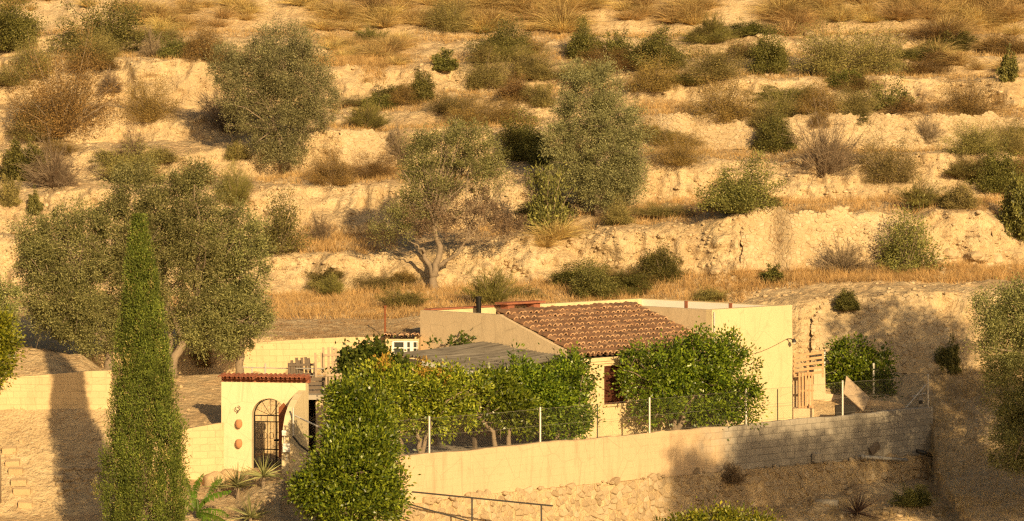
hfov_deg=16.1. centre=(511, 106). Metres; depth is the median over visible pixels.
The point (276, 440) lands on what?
iron gate
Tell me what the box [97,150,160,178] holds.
scrub bush
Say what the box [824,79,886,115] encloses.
scrub bush
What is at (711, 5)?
esparto tuft
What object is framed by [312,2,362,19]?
esparto tuft
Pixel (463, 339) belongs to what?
creeper
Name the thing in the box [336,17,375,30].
esparto tuft
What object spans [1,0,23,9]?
esparto tuft
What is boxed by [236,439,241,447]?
wall pot
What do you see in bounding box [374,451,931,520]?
rubble wall
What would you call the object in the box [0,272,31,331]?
olive tree
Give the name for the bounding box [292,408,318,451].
chain link fence
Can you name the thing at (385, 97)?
shrub
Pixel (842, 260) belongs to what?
dry bush
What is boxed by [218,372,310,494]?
gateway
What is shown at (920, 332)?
dry stone wall
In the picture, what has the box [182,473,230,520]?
banana plant
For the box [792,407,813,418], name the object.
step
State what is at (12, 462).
edging stone
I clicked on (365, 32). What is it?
broom bush
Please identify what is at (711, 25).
broom bush
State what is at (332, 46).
esparto tuft
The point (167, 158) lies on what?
scrub bush
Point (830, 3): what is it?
esparto tuft
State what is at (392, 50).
esparto tuft
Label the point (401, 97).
scrub bush
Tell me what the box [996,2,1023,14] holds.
esparto tuft
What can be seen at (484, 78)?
scrub bush
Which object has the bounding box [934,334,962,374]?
shrub
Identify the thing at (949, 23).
esparto tuft
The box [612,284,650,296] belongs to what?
broom bush
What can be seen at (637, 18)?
esparto tuft
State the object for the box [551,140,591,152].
scrub bush
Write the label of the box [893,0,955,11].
esparto tuft
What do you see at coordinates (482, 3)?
esparto tuft
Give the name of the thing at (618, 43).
shrub
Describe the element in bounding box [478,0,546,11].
esparto tuft
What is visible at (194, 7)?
esparto tuft
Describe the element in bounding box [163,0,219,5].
esparto tuft
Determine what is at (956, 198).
scrub bush
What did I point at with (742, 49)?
scrub bush
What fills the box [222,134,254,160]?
scrub bush
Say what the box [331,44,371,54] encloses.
esparto tuft
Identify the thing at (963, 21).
esparto tuft
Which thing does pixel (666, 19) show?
esparto tuft
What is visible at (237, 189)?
broom bush
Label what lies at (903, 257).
shrub
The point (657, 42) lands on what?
shrub
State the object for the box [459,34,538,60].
broom bush
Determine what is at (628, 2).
esparto tuft
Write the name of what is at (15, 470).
edging stone
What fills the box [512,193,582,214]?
shrub
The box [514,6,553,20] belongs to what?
esparto tuft
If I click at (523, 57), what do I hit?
scrub bush
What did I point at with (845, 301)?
shrub
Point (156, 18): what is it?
esparto tuft
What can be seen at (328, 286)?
broom bush
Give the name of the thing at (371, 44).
esparto tuft
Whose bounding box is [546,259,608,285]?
shrub
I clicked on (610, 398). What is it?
window
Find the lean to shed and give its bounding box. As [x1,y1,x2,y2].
[384,332,420,370]
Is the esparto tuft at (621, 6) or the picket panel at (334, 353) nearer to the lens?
the picket panel at (334, 353)
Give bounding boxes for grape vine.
[319,331,413,386]
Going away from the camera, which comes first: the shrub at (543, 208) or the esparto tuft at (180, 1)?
the shrub at (543, 208)
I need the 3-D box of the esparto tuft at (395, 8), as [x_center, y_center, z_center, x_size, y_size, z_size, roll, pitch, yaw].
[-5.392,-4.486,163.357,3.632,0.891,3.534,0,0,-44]
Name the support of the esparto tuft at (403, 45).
on the ground at (40, 472)
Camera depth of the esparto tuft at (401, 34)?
160.37 m
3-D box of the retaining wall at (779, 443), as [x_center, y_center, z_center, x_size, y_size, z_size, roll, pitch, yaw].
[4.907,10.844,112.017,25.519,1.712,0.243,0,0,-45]
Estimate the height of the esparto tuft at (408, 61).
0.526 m
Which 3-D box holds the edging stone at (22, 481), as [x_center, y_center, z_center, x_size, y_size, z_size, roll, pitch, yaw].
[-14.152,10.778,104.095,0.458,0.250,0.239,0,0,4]
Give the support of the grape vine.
on the yard floor
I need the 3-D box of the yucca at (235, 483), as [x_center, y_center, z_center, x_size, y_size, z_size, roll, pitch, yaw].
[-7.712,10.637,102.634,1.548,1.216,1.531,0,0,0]
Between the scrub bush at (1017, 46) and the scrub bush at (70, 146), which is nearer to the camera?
the scrub bush at (70, 146)
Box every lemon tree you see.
[278,417,420,520]
[309,367,420,461]
[316,348,503,454]
[459,356,553,445]
[489,339,605,440]
[607,316,772,440]
[653,495,786,520]
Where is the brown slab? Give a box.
[869,441,879,455]
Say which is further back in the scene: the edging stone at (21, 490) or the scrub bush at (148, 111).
the scrub bush at (148, 111)
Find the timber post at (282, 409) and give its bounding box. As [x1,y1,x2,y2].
[279,403,286,457]
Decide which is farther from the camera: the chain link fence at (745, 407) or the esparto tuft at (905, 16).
the esparto tuft at (905, 16)
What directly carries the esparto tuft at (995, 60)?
on the ground at (40, 472)
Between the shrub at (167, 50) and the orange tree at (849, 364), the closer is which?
the orange tree at (849, 364)
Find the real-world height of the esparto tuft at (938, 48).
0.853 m
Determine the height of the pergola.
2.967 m
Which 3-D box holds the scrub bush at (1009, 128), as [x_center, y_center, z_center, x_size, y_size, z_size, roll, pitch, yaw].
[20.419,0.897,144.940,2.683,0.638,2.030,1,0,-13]
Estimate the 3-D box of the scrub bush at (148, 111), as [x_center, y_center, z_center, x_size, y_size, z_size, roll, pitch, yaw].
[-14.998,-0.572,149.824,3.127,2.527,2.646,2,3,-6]
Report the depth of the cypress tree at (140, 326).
97.13 m
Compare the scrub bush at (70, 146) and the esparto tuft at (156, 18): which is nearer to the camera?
the scrub bush at (70, 146)
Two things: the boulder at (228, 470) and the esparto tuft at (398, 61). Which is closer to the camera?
the boulder at (228, 470)
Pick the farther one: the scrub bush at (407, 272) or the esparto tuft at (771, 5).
the esparto tuft at (771, 5)
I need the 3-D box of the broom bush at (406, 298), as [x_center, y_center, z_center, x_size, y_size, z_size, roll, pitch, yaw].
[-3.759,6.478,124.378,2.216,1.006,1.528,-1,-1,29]
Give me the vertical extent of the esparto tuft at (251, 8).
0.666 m
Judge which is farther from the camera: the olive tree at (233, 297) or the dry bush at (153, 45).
the dry bush at (153, 45)
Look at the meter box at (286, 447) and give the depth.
102.80 m
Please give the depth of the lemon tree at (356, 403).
98.53 m
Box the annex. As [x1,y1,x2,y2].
[309,388,332,453]
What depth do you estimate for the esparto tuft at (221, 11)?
162.88 m
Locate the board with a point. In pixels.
(848, 385)
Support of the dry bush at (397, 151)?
on the ground at (40, 472)
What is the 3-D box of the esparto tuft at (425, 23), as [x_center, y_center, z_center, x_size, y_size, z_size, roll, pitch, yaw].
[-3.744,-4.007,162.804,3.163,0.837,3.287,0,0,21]
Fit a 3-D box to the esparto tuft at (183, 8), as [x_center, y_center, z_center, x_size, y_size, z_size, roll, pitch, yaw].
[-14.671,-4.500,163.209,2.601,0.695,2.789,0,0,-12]
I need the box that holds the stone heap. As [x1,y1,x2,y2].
[53,464,109,494]
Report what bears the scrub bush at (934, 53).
on the ground at (40, 472)
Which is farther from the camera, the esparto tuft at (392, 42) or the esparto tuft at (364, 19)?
the esparto tuft at (364, 19)
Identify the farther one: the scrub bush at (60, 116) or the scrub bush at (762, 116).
the scrub bush at (60, 116)
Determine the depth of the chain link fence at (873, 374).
121.88 m
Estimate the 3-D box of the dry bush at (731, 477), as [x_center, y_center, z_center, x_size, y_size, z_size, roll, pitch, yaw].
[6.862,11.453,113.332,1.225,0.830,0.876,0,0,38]
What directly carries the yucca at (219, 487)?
on the ground at (40, 472)
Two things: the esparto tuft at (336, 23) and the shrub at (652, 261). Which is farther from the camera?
the esparto tuft at (336, 23)
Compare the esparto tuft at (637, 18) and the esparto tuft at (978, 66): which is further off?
the esparto tuft at (637, 18)
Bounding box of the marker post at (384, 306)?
[383,305,386,334]
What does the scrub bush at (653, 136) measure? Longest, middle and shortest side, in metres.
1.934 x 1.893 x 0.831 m
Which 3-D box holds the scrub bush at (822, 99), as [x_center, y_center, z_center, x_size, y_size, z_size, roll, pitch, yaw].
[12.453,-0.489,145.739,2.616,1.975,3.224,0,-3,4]
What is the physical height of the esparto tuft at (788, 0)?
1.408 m
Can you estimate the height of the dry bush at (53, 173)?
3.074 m
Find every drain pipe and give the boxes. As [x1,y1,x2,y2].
[860,455,907,461]
[916,449,932,457]
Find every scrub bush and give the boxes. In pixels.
[0,18,132,138]
[0,60,32,86]
[0,173,23,207]
[4,97,58,141]
[7,29,60,80]
[23,136,84,152]
[57,46,125,69]
[59,20,126,63]
[87,135,171,182]
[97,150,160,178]
[110,63,183,122]
[126,20,191,40]
[136,140,184,162]
[173,11,230,62]
[173,156,220,183]
[188,331,221,367]
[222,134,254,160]
[302,271,346,290]
[303,135,359,185]
[326,91,421,104]
[344,144,407,177]
[345,269,428,291]
[387,264,417,282]
[388,78,427,105]
[411,90,484,112]
[418,0,477,32]
[438,89,506,125]
[455,42,518,89]
[465,51,502,62]
[475,37,501,61]
[479,90,540,124]
[491,72,536,100]
[501,40,556,79]
[508,28,548,53]
[511,285,548,298]
[516,53,554,78]
[518,74,561,106]
[542,58,617,80]
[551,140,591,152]
[567,41,637,70]
[597,259,660,284]
[598,192,639,224]
[620,47,688,92]
[627,197,698,216]
[635,117,662,140]
[643,124,687,144]
[646,119,713,166]
[646,124,709,146]
[672,35,765,80]
[676,67,766,123]
[681,26,725,40]
[689,284,731,301]
[725,37,753,57]
[743,75,817,116]
[745,99,781,126]
[783,8,891,76]
[793,70,846,115]
[807,107,834,127]
[823,67,895,89]
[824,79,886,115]
[831,12,912,75]
[840,124,928,184]
[880,94,937,116]
[896,10,987,38]
[896,53,964,73]
[921,66,1013,116]
[922,46,977,62]
[934,116,1013,155]
[937,176,986,209]
[947,151,989,176]
[968,26,1023,53]
[981,111,1023,154]
[995,122,1023,135]
[1010,155,1023,175]
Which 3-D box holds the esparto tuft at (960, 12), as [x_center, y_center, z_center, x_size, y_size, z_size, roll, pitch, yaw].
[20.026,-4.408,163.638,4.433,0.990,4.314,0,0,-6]
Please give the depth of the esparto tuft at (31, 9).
164.09 m
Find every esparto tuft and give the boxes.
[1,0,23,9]
[22,2,43,10]
[74,0,101,6]
[96,0,155,9]
[113,0,171,12]
[115,0,203,17]
[118,0,192,16]
[131,13,165,23]
[132,9,190,26]
[139,1,185,16]
[139,15,181,30]
[143,8,198,22]
[160,12,217,25]
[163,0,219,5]
[166,1,207,13]
[169,19,205,30]
[174,0,206,9]
[185,0,220,7]
[198,0,255,18]
[201,0,262,4]
[201,12,239,26]
[211,0,273,10]
[221,0,269,8]
[226,7,267,20]
[231,6,264,13]
[236,1,271,13]
[260,0,335,5]
[293,17,326,27]
[294,0,371,13]
[294,6,357,19]
[297,0,330,10]
[300,16,349,30]
[301,17,341,29]
[302,1,369,20]
[307,0,362,15]
[309,31,352,40]
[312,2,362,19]
[317,2,358,15]
[318,0,354,6]
[319,36,352,49]
[326,19,345,26]
[328,49,357,56]
[330,5,387,21]
[331,36,364,44]
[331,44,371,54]
[334,35,362,44]
[336,0,407,7]
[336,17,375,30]
[347,5,418,27]
[348,44,394,55]
[350,33,369,42]
[351,38,394,50]
[352,1,398,13]
[352,45,394,56]
[355,13,395,24]
[358,6,396,17]
[359,0,424,15]
[360,39,416,56]
[361,33,415,46]
[366,34,391,43]
[366,36,414,49]
[368,5,403,14]
[373,3,436,24]
[378,55,422,63]
[382,54,417,64]
[383,28,422,40]
[384,0,427,8]
[387,38,421,49]
[389,32,432,46]
[396,0,449,4]
[397,5,430,17]
[406,11,431,25]
[410,6,477,24]
[412,0,485,8]
[416,0,493,10]
[427,11,526,31]
[458,4,511,23]
[460,0,531,7]
[461,2,504,17]
[462,5,530,24]
[465,7,533,24]
[465,15,492,32]
[466,15,517,30]
[470,5,517,17]
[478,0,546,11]
[483,0,554,6]
[493,0,538,11]
[499,0,554,12]
[505,0,576,21]
[507,221,588,241]
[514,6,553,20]
[514,230,581,247]
[518,0,565,13]
[519,0,604,26]
[519,18,543,30]
[520,4,608,32]
[520,213,599,239]
[522,217,596,238]
[524,0,598,21]
[536,0,606,11]
[538,0,586,6]
[542,18,590,32]
[546,0,614,9]
[546,9,601,26]
[558,0,612,8]
[561,0,612,10]
[573,0,628,4]
[602,0,649,10]
[605,6,651,19]
[615,1,661,16]
[618,0,658,5]
[619,9,649,19]
[620,2,666,13]
[627,3,659,15]
[629,0,669,5]
[640,2,700,22]
[646,0,702,15]
[650,0,710,7]
[651,0,718,17]
[651,0,726,18]
[657,0,720,6]
[662,4,708,20]
[665,3,716,17]
[667,3,724,24]
[672,0,743,9]
[735,0,824,14]
[738,0,802,14]
[740,0,827,12]
[743,1,818,21]
[746,4,803,19]
[748,0,837,4]
[751,0,815,17]
[751,13,832,35]
[755,6,825,23]
[767,4,833,23]
[775,2,827,16]
[775,6,830,30]
[790,0,849,6]
[793,0,855,6]
[804,2,842,17]
[806,0,850,10]
[811,0,854,10]
[812,1,865,20]
[816,4,873,19]
[840,0,898,3]
[845,9,892,21]
[846,0,894,11]
[848,4,882,16]
[856,0,938,7]
[861,0,934,19]
[865,2,934,20]
[872,1,946,17]
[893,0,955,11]
[896,12,987,33]
[900,0,966,19]
[903,0,953,8]
[903,35,950,49]
[906,10,1006,30]
[907,34,967,51]
[909,0,970,5]
[914,42,960,56]
[919,0,977,18]
[923,3,988,17]
[925,13,990,31]
[929,49,970,60]
[932,48,983,65]
[934,0,997,22]
[945,0,1002,8]
[947,2,1014,25]
[954,56,994,69]
[955,0,1018,14]
[956,0,1008,7]
[964,6,1022,26]
[964,25,1015,45]
[965,35,1011,50]
[968,0,1023,13]
[974,4,1017,21]
[976,0,1023,22]
[976,17,1008,30]
[983,0,1023,16]
[983,20,1023,34]
[983,55,1023,68]
[991,6,1023,22]
[992,9,1023,21]
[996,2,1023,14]
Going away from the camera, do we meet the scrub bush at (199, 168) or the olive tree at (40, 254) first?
the olive tree at (40, 254)
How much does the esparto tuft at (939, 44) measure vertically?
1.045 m
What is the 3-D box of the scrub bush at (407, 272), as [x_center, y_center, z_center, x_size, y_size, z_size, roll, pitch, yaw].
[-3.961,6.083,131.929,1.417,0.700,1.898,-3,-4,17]
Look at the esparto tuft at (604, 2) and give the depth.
164.03 m
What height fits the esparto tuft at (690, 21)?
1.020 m
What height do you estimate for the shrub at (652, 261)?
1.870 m
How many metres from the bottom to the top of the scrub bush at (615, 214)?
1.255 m
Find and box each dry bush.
[13,121,88,188]
[94,65,123,93]
[114,124,156,156]
[136,24,163,56]
[187,74,259,136]
[301,206,339,240]
[384,111,413,165]
[719,459,749,484]
[775,99,873,185]
[809,230,884,274]
[904,105,946,145]
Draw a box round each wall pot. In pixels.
[236,419,241,427]
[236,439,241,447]
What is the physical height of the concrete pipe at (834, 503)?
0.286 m
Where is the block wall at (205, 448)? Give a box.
[148,422,223,479]
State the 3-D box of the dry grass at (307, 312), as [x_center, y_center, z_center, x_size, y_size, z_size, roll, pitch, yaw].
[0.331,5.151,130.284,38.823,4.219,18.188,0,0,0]
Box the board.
[844,376,869,410]
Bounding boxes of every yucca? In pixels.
[202,473,228,491]
[215,464,266,498]
[225,492,272,520]
[237,452,283,486]
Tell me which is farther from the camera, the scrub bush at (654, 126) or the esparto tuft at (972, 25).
the esparto tuft at (972, 25)
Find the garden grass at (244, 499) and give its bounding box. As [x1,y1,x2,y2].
[187,471,298,519]
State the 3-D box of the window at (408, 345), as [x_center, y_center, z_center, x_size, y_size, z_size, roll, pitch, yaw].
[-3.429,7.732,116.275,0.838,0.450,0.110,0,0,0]
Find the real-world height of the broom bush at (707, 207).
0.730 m
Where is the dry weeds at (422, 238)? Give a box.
[0,0,1023,510]
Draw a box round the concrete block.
[812,452,821,462]
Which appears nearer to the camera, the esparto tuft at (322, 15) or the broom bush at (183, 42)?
the broom bush at (183, 42)
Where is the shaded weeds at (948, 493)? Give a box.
[698,363,1023,520]
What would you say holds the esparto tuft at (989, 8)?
on the ground at (40, 472)
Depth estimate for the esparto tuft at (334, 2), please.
164.56 m
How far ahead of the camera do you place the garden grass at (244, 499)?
101.49 m
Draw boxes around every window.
[392,341,417,352]
[602,365,630,406]
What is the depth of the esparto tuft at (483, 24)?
162.11 m
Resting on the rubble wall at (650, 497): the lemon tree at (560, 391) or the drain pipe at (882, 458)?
the drain pipe at (882, 458)
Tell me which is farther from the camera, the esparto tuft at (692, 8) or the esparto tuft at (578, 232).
the esparto tuft at (692, 8)
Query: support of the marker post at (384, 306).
on the ground at (40, 472)
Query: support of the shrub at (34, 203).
on the ground at (40, 472)
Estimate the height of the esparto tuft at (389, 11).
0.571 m
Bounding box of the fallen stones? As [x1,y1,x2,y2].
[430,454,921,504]
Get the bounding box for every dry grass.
[5,191,1023,319]
[35,25,1023,183]
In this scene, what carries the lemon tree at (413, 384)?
on the yard floor
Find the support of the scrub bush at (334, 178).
on the ground at (40, 472)
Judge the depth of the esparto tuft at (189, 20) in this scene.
162.02 m
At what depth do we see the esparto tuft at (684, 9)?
162.80 m
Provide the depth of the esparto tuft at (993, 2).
163.21 m
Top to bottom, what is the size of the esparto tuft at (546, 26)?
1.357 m
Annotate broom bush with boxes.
[156,37,216,48]
[212,156,254,207]
[300,262,345,281]
[316,272,346,295]
[339,91,394,128]
[352,21,391,40]
[373,281,433,308]
[455,262,526,304]
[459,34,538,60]
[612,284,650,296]
[669,68,709,86]
[673,24,758,43]
[694,9,729,33]
[697,196,718,209]
[891,172,949,208]
[931,187,952,204]
[939,157,976,178]
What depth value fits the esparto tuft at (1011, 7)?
163.09 m
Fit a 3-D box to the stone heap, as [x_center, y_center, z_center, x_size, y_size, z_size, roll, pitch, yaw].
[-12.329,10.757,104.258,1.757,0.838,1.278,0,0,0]
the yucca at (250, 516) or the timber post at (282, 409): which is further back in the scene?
the timber post at (282, 409)
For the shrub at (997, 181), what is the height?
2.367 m
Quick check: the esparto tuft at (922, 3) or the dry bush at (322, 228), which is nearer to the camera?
the dry bush at (322, 228)
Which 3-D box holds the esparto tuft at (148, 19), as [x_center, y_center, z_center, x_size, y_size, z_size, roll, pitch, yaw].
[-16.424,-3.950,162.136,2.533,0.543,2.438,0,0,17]
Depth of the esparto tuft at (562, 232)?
133.15 m
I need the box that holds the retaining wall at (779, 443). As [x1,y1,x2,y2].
[384,407,932,503]
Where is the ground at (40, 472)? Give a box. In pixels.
[0,0,1023,520]
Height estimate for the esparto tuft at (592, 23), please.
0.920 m
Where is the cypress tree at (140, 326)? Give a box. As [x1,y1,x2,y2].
[90,213,193,520]
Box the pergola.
[394,341,559,448]
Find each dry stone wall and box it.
[335,128,396,168]
[647,112,757,150]
[741,205,874,271]
[786,111,1020,150]
[811,289,955,373]
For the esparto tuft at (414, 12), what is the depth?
163.21 m
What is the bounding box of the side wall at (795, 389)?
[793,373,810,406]
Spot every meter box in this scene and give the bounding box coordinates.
[282,430,286,442]
[282,443,289,459]
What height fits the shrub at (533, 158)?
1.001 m
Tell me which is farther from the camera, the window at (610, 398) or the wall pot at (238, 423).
the window at (610, 398)
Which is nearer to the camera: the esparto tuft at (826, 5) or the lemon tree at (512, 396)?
the lemon tree at (512, 396)
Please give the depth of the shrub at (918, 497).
114.31 m
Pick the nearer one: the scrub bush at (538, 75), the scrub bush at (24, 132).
the scrub bush at (24, 132)
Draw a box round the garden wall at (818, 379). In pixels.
[812,367,904,408]
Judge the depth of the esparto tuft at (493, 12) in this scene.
163.20 m
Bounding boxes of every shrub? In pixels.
[0,0,50,50]
[0,134,49,181]
[25,184,43,214]
[39,0,166,54]
[82,149,138,162]
[156,33,190,58]
[259,181,318,254]
[359,91,400,110]
[369,83,407,98]
[406,66,437,101]
[431,47,458,71]
[460,11,539,56]
[494,105,559,160]
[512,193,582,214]
[523,154,577,233]
[526,143,557,165]
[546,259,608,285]
[561,13,605,59]
[568,252,621,299]
[597,266,658,293]
[599,27,639,63]
[624,22,694,69]
[632,235,694,283]
[689,146,789,213]
[715,16,779,35]
[741,83,827,100]
[742,23,792,74]
[745,100,801,153]
[754,193,783,207]
[758,262,786,283]
[824,68,867,86]
[831,286,862,310]
[847,112,870,124]
[853,62,919,109]
[871,194,953,274]
[887,482,941,507]
[890,40,950,60]
[927,29,983,51]
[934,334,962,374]
[963,131,1023,193]
[994,167,1023,242]
[995,43,1019,81]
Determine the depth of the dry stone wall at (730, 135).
144.83 m
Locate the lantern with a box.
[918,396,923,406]
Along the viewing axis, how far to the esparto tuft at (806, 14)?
162.31 m
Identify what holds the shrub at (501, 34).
on the ground at (40, 472)
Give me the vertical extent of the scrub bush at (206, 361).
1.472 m
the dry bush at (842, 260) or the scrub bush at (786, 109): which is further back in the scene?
the scrub bush at (786, 109)
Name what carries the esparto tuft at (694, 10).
on the ground at (40, 472)
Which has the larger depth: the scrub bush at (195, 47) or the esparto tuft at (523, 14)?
the esparto tuft at (523, 14)
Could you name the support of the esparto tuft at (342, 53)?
on the ground at (40, 472)
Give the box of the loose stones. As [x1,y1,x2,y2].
[0,28,1022,518]
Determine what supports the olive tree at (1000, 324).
on the ground at (40, 472)
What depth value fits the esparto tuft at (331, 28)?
162.34 m
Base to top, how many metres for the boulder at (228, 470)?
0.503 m
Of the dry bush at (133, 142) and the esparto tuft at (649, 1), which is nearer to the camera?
the dry bush at (133, 142)
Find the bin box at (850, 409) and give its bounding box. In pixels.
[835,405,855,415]
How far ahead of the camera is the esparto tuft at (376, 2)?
163.68 m
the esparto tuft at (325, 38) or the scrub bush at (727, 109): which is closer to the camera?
the scrub bush at (727, 109)
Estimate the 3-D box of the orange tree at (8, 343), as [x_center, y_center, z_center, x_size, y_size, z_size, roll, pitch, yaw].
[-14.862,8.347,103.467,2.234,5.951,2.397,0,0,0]
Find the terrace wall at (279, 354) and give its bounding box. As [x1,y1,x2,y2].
[87,336,384,375]
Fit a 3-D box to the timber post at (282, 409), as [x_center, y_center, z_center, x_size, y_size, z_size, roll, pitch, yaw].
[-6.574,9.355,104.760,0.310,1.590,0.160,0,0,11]
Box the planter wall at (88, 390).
[0,365,119,409]
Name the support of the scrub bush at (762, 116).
on the ground at (40, 472)
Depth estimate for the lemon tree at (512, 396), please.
108.24 m
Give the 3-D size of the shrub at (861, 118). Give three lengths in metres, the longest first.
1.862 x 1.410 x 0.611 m
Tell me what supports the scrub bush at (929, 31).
on the ground at (40, 472)
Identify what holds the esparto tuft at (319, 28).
on the ground at (40, 472)
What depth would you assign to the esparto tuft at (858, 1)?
163.84 m
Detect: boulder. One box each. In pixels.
[203,471,226,487]
[220,469,241,481]
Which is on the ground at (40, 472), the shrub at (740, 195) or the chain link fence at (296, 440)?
the shrub at (740, 195)
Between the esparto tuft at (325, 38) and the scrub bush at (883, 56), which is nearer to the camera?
the scrub bush at (883, 56)
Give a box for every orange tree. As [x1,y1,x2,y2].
[0,295,29,502]
[816,331,903,400]
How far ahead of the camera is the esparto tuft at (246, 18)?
162.95 m
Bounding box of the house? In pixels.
[420,296,796,439]
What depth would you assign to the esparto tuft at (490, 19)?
162.56 m
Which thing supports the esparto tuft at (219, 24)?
on the ground at (40, 472)
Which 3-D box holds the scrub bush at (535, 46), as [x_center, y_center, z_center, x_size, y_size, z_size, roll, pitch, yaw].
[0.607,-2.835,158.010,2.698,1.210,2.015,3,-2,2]
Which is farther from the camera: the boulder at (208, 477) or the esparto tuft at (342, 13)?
the esparto tuft at (342, 13)
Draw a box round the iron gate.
[254,398,280,467]
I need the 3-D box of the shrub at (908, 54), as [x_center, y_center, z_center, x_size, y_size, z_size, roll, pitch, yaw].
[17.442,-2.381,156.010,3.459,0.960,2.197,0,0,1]
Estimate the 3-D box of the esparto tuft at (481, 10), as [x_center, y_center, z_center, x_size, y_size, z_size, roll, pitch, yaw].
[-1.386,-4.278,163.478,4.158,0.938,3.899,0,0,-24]
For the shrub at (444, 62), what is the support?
on the ground at (40, 472)
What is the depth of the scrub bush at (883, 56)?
152.81 m
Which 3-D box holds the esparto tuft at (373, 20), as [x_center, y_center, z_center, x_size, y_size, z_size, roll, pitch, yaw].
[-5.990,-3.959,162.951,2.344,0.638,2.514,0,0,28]
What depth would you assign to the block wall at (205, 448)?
105.09 m
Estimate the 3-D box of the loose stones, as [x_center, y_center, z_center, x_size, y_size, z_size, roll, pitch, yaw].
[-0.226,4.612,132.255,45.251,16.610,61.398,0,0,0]
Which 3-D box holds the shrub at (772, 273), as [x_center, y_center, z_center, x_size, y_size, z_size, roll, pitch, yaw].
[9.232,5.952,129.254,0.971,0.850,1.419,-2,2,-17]
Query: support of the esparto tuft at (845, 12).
on the ground at (40, 472)
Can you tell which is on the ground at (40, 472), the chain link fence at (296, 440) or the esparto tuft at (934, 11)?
the esparto tuft at (934, 11)
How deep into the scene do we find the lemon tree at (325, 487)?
97.00 m
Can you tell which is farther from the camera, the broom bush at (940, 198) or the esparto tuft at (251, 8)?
the esparto tuft at (251, 8)
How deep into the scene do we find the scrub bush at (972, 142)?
139.26 m
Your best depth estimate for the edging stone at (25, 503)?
103.28 m
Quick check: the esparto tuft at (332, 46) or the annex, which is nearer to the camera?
the annex
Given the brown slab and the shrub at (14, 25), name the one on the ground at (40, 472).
the shrub at (14, 25)
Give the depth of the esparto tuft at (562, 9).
162.65 m
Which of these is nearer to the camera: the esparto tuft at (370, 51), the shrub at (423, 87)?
the shrub at (423, 87)
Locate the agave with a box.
[834,489,884,520]
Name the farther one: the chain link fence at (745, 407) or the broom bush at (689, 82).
the broom bush at (689, 82)
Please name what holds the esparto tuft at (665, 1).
on the ground at (40, 472)
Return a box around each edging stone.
[2,445,16,454]
[5,458,19,467]
[8,467,22,474]
[11,477,26,485]
[13,486,30,494]
[18,500,32,507]
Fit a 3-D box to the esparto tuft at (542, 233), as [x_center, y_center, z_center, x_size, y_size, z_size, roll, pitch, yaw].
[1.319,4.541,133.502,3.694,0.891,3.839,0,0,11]
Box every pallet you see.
[793,350,823,376]
[798,372,813,407]
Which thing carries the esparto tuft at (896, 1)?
on the ground at (40, 472)
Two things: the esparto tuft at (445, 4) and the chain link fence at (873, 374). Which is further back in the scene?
the esparto tuft at (445, 4)
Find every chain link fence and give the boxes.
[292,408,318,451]
[391,374,928,454]
[824,352,926,400]
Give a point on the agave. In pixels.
(858, 509)
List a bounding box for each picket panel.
[288,357,315,377]
[314,347,339,376]
[325,372,341,390]
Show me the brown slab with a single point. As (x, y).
(874, 448)
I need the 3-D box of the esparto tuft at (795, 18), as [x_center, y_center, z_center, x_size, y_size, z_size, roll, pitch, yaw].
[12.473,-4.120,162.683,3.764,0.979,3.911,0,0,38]
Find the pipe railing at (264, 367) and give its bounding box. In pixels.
[242,363,324,375]
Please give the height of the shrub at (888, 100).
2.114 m
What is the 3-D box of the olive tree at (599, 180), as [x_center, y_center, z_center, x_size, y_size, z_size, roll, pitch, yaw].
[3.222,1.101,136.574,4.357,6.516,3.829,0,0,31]
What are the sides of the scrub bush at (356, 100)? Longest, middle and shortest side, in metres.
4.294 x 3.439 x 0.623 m
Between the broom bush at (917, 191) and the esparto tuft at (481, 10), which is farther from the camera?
the esparto tuft at (481, 10)
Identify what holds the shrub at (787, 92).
on the ground at (40, 472)
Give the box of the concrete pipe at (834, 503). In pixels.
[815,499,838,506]
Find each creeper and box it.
[421,328,475,348]
[541,347,605,404]
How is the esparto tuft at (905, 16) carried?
on the ground at (40, 472)
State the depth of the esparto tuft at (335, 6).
163.52 m
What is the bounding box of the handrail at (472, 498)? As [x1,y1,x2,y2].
[401,490,552,520]
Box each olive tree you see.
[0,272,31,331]
[1,189,121,368]
[74,144,247,378]
[161,196,281,373]
[196,9,350,171]
[366,113,529,289]
[536,51,662,216]
[961,267,1023,478]
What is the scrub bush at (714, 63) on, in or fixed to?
on the ground at (40, 472)
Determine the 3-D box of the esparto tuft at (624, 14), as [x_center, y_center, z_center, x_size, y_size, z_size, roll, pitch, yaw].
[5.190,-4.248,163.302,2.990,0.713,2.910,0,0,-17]
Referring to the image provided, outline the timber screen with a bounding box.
[309,376,324,392]
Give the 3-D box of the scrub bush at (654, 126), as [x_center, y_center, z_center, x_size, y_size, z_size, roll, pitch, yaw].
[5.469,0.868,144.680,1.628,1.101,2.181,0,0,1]
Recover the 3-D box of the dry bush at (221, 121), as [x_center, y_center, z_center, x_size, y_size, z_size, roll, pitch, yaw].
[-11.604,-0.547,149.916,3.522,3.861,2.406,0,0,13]
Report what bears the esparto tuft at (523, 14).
on the ground at (40, 472)
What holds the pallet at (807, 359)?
on the ground at (40, 472)
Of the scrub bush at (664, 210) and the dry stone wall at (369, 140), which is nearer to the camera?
the scrub bush at (664, 210)
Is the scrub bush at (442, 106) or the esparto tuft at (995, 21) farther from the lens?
the esparto tuft at (995, 21)
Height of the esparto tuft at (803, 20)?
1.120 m
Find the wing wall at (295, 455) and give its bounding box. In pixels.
[290,442,361,514]
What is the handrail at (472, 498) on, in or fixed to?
on the ground at (40, 472)
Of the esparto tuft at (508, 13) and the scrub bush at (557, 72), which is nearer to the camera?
the scrub bush at (557, 72)
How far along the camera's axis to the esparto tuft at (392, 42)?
158.53 m
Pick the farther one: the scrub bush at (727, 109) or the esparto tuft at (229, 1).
the esparto tuft at (229, 1)
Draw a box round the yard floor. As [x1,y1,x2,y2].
[395,431,550,454]

